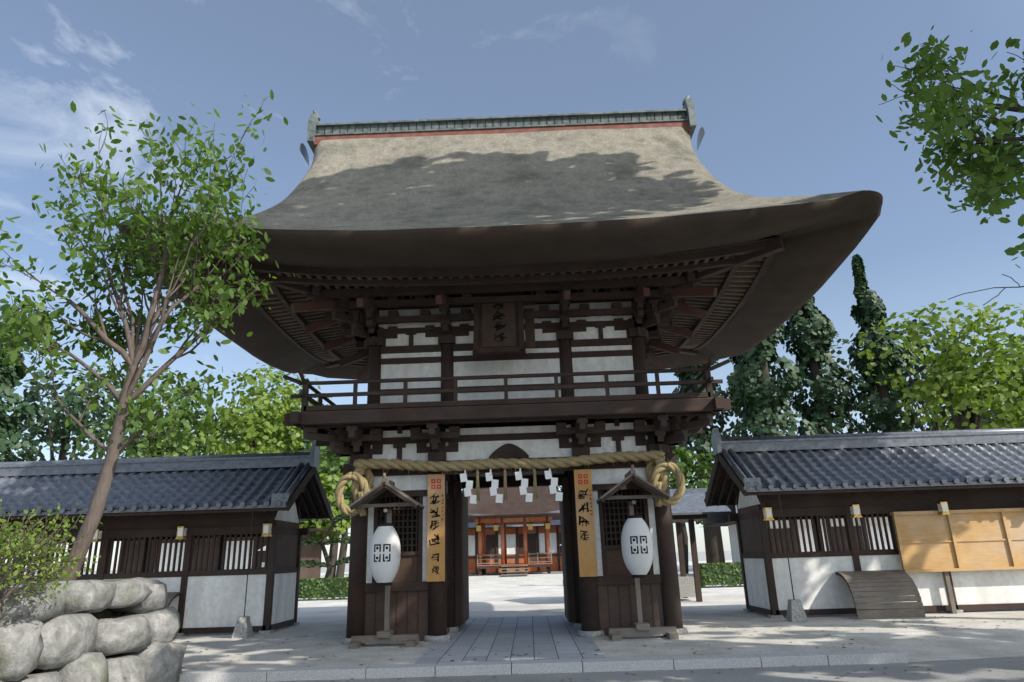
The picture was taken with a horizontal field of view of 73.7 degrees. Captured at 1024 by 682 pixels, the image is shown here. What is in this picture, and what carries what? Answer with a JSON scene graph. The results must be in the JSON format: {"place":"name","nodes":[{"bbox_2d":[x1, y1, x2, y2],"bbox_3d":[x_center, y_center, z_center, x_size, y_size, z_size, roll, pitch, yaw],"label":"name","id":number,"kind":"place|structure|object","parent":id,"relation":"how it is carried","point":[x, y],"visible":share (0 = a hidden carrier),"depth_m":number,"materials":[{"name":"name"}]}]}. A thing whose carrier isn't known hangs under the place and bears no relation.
{"place":"outdoors","nodes":[
{"label":"outdoors","id":0,"kind":"place"},
{"bbox_2d":[257,546,265,566],"bbox_3d":[-8.694,8.435,24.759,0.900,2.510,0.900,-2,-18,1],"label":"stone lantern","id":1,"kind":"object","parent":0,"point":[264,549],"visible":0.02,"depth_m":24.59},
{"bbox_2d":[299,95,704,165],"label":"roof ridge","id":2,"kind":"structure","parent":0,"point":[318,131],"depth_m":17.72,"materials":[{"name":"grey tile"}]},
{"bbox_2d":[0,0,1023,572],"label":"sky","id":3,"kind":"structure","parent":0,"point":[785,95],"materials":[{"name":"blue"}]},
{"bbox_2d":[341,299,688,644],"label":"wall","id":4,"kind":"structure","parent":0,"point":[602,602],"depth_m":13.90,"materials":[{"name":"brown wood"}]},
{"bbox_2d":[427,474,444,581],"bbox_3d":[-1.474,3.607,13.266,0.340,2.010,0.040,-2,-18,1],"label":"signboard","id":5,"kind":"object","parent":4,"relation":"attached to","point":[436,531],"visible":1,"depth_m":13.24,"materials":[{"name":"brown wood"}]},
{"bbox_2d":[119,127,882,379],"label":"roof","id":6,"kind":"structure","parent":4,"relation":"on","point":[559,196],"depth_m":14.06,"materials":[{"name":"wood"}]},
{"bbox_2d":[220,236,784,367],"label":"roof rafters","id":7,"kind":"object","parent":4,"relation":"attached to","point":[734,274],"visible":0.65,"depth_m":13.51,"materials":[{"name":"brown wood"}]},
{"bbox_2d":[472,292,534,355],"bbox_3d":[-0.153,-0.379,14.215,1.300,1.562,0.815,-2,-18,1],"label":"gate plaque","id":8,"kind":"object","parent":4,"relation":"attached to","point":[498,328],"visible":0.95,"depth_m":14.07,"materials":[{"name":"brown wood"}]},
{"bbox_2d":[290,272,717,477],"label":"roof brackets","id":9,"kind":"object","parent":4,"relation":"attached to","point":[345,310],"visible":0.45,"depth_m":14.20,"materials":[{"name":"brown wood"}]},
{"bbox_2d":[283,354,731,450],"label":"balcony","id":10,"kind":"structure","parent":4,"relation":"attached to","point":[507,412],"depth_m":13.22,"materials":[{"name":"brown wood"}]},
{"bbox_2d":[335,449,684,516],"bbox_3d":[-0.055,2.758,13.397,6.809,1.172,0.499,-2,-18,1],"label":"straw rope","id":11,"kind":"object","parent":4,"relation":"hanging from","point":[361,485],"visible":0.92,"depth_m":13.36,"materials":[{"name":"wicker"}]},
{"bbox_2d":[476,468,537,501],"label":"straw tassels","id":12,"kind":"object","parent":11,"relation":"attached to","point":[535,494],"visible":1,"depth_m":13.30,"materials":[{"name":"wicker"}]},
{"bbox_2d":[460,468,562,503],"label":"paper streamers","id":13,"kind":"object","parent":11,"relation":"hanging from","point":[522,487],"visible":1,"depth_m":13.30,"materials":[{"name":"white paper"}]},
{"bbox_2d":[574,469,597,576],"bbox_3d":[1.424,3.503,13.225,0.340,2.010,0.040,-2,-18,1],"label":"signboard","id":14,"kind":"object","parent":4,"relation":"attached to","point":[585,525],"visible":1,"depth_m":13.20,"materials":[{"name":"brown wood"}]},
{"bbox_2d":[9,551,1023,681],"bbox_3d":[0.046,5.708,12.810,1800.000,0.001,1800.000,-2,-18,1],"label":"gravel ground","id":15,"kind":"structure","parent":0,"point":[1005,669],"depth_m":9.13,"materials":[{"name":"grey gravel"}]},
{"bbox_2d":[0,577,186,681],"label":"stone wall","id":16,"kind":"structure","parent":15,"relation":"on","point":[118,630],"depth_m":8.19,"materials":[{"name":"stone"}]},
{"bbox_2d":[0,499,102,617],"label":"shrub planter","id":17,"kind":"object","parent":16,"relation":"on","point":[10,551],"visible":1,"depth_m":6.86,"materials":[{"name":"green plant"}]},
{"bbox_2d":[0,89,294,580],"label":"tree","id":18,"kind":"object","parent":16,"relation":"on","point":[38,325],"visible":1,"depth_m":10.04,"materials":[{"name":"green plant"}]},
{"bbox_2d":[875,25,1023,319],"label":"overhead tree","id":19,"kind":"object","parent":15,"relation":"on","point":[996,154],"visible":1,"depth_m":7.81,"materials":[{"name":"green plant"}]},
{"bbox_2d":[297,560,745,622],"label":"courtyard gravel","id":20,"kind":"structure","parent":0,"point":[520,597],"depth_m":24.43,"materials":[{"name":"white gravel"}]},
{"bbox_2d":[0,330,44,461],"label":"cedar","id":21,"kind":"object","parent":20,"relation":"on","point":[11,378],"visible":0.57,"depth_m":47.49,"materials":[{"name":"green plant"}]},
{"bbox_2d":[2,361,145,575],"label":"tree","id":22,"kind":"object","parent":20,"relation":"on","point":[58,419],"visible":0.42,"depth_m":59.24,"materials":[{"name":"green plant"}]},
{"bbox_2d":[75,362,231,458],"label":"tree","id":23,"kind":"object","parent":20,"relation":"on","point":[131,449],"visible":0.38,"depth_m":54.11,"materials":[{"name":"green plant"}]},
{"bbox_2d":[147,367,311,456],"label":"tree","id":24,"kind":"object","parent":20,"relation":"on","point":[251,433],"visible":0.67,"depth_m":55.34,"materials":[{"name":"green plant"}]},
{"bbox_2d":[117,519,350,578],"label":"side hall","id":25,"kind":"structure","parent":20,"relation":"on","point":[311,552],"depth_m":36.64,"materials":[{"name":"white wood"}]},
{"bbox_2d":[215,363,331,453],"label":"tree","id":26,"kind":"object","parent":20,"relation":"on","point":[266,371],"visible":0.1,"depth_m":69.33,"materials":[{"name":"green plant"}]},
{"bbox_2d":[286,438,348,576],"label":"tree","id":27,"kind":"object","parent":20,"relation":"on","point":[305,442],"visible":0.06,"depth_m":63.07,"materials":[{"name":"green plant"}]},
{"bbox_2d":[298,577,348,600],"bbox_3d":[-9.049,10.660,29.316,5.119,0.932,0.932,-2,-18,1],"label":"hedge","id":28,"kind":"object","parent":20,"relation":"on","point":[332,588],"visible":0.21,"depth_m":28.94,"materials":[{"name":"green plant"}]},
{"bbox_2d":[298,440,351,577],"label":"tree","id":29,"kind":"object","parent":20,"relation":"on","point":[335,465],"visible":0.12,"depth_m":51.23,"materials":[{"name":"green plant"}]},
{"bbox_2d":[299,471,351,577],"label":"tree","id":30,"kind":"object","parent":20,"relation":"on","point":[340,527],"visible":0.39,"depth_m":41.79,"materials":[{"name":"green plant"}]},
{"bbox_2d":[300,491,351,577],"bbox_3d":[-9.288,10.189,34.651,4.823,4.987,2.562,-2,-18,1],"label":"garden pine","id":31,"kind":"object","parent":20,"relation":"on","point":[323,542],"visible":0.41,"depth_m":34.41,"materials":[{"name":"green plant"}]},
{"bbox_2d":[467,486,562,578],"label":"shrine hall","id":32,"kind":"structure","parent":20,"relation":"on","point":[516,508],"depth_m":51.95,"materials":[{"name":"brown wood"}]},
{"bbox_2d":[468,510,562,573],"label":"honden hall","id":33,"kind":"structure","parent":20,"relation":"on","point":[515,542],"depth_m":66.89,"materials":[{"name":"brown wood"}]},
{"bbox_2d":[668,446,714,573],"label":"tree","id":34,"kind":"object","parent":20,"relation":"on","point":[686,465],"visible":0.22,"depth_m":48.47,"materials":[{"name":"green plant"}]},
{"bbox_2d":[670,488,730,601],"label":"building","id":35,"kind":"structure","parent":20,"relation":"on","point":[690,508],"depth_m":21.96,"materials":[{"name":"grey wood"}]},
{"bbox_2d":[670,359,735,564],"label":"cedar","id":36,"kind":"object","parent":20,"relation":"on","point":[714,548],"visible":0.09,"depth_m":53.61,"materials":[{"name":"green plant"}]},
{"bbox_2d":[699,562,742,586],"bbox_3d":[9.648,10.085,29.541,3.110,1.027,1.030,-2,-18,1],"label":"hedge","id":37,"kind":"object","parent":20,"relation":"on","point":[724,573],"visible":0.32,"depth_m":29.16,"materials":[{"name":"green plant"}]},
{"bbox_2d":[721,354,796,437],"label":"cedar","id":38,"kind":"object","parent":20,"relation":"on","point":[738,406],"visible":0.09,"depth_m":64.59,"materials":[{"name":"green plant"}]},
{"bbox_2d":[723,323,827,437],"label":"cedar","id":39,"kind":"object","parent":20,"relation":"on","point":[764,406],"visible":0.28,"depth_m":51.47,"materials":[{"name":"green plant"}]},
{"bbox_2d":[698,505,892,562],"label":"side hall","id":40,"kind":"structure","parent":20,"relation":"on","point":[719,519],"depth_m":39.04,"materials":[{"name":"paint"}]},
{"bbox_2d":[776,293,873,435],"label":"cedar","id":41,"kind":"object","parent":20,"relation":"on","point":[811,322],"visible":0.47,"depth_m":54.22,"materials":[{"name":"green plant"}]},
{"bbox_2d":[847,254,920,432],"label":"cedar","id":42,"kind":"object","parent":20,"relation":"on","point":[868,311],"visible":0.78,"depth_m":53.62,"materials":[{"name":"green plant"}]},
{"bbox_2d":[820,319,1023,430],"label":"tree","id":43,"kind":"object","parent":20,"relation":"on","point":[923,374],"visible":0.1,"depth_m":61.33,"materials":[{"name":"green plant"}]},
{"bbox_2d":[858,300,1023,431],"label":"ginkgo","id":44,"kind":"object","parent":20,"relation":"on","point":[974,400],"visible":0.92,"depth_m":47.92,"materials":[{"name":"green plant"}]},
{"bbox_2d":[978,333,1023,427],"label":"tree","id":45,"kind":"object","parent":20,"relation":"on","point":[1013,362],"visible":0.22,"depth_m":49.34,"materials":[{"name":"green plant"}]},
{"bbox_2d":[172,609,1023,681],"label":"apron pavement","id":46,"kind":"structure","parent":0,"point":[745,637],"depth_m":11.19,"materials":[{"name":"grey stone"}]},
{"bbox_2d":[0,442,331,635],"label":"corridor","id":47,"kind":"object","parent":46,"relation":"on","point":[190,499],"visible":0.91,"depth_m":15.91,"materials":[{"name":"grey wood"}]},
{"bbox_2d":[167,592,181,606],"bbox_3d":[-7.867,6.043,14.970,0.800,0.964,0.793,-2,-18,1],"label":"guard","id":48,"kind":"object","parent":46,"relation":"on","point":[171,596],"visible":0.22,"depth_m":15.13,"materials":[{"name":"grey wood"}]},
{"bbox_2d":[231,511,252,638],"bbox_3d":[-5.755,4.991,14.883,0.340,2.720,0.340,-2,-18,1],"label":"rain chain","id":49,"kind":"object","parent":46,"relation":"on","point":[243,627],"visible":1,"depth_m":14.46,"materials":[{"name":"stone"}]},
{"bbox_2d":[348,473,424,648],"bbox_3d":[-2.337,4.038,12.717,1.293,3.030,0.876,-2,-18,1],"label":"lantern stand","id":50,"kind":"object","parent":46,"relation":"on","point":[384,554],"visible":0.99,"depth_m":12.45,"materials":[{"name":"white paper"}]},
{"bbox_2d":[173,616,1012,681],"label":"fallen leaves","id":51,"kind":"object","parent":46,"relation":"on","point":[634,642],"visible":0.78,"depth_m":10.61,"materials":[{"name":"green plant"}]},
{"bbox_2d":[596,465,678,640],"bbox_3d":[2.300,3.872,12.651,1.293,3.030,0.876,-2,-18,1],"label":"lantern stand","id":52,"kind":"object","parent":46,"relation":"on","point":[637,545],"visible":1,"depth_m":12.37,"materials":[{"name":"white paper"}]},
{"bbox_2d":[704,428,1023,618],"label":"corridor","id":53,"kind":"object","parent":46,"relation":"on","point":[949,504],"visible":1,"depth_m":15.48,"materials":[{"name":"white paint"}]},
{"bbox_2d":[778,494,807,621],"bbox_3d":[5.937,4.571,14.717,0.340,2.720,0.340,-2,-18,1],"label":"rain chain","id":54,"kind":"object","parent":53,"relation":"hanging from","point":[795,611],"visible":1,"depth_m":14.30,"materials":[{"name":"stone"}]},
{"bbox_2d":[835,570,925,618],"bbox_3d":[7.921,5.476,14.746,1.400,0.964,0.793,-2,-18,1],"label":"guard","id":55,"kind":"object","parent":46,"relation":"on","point":[894,586],"visible":0.99,"depth_m":14.45,"materials":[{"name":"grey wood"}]}
]}

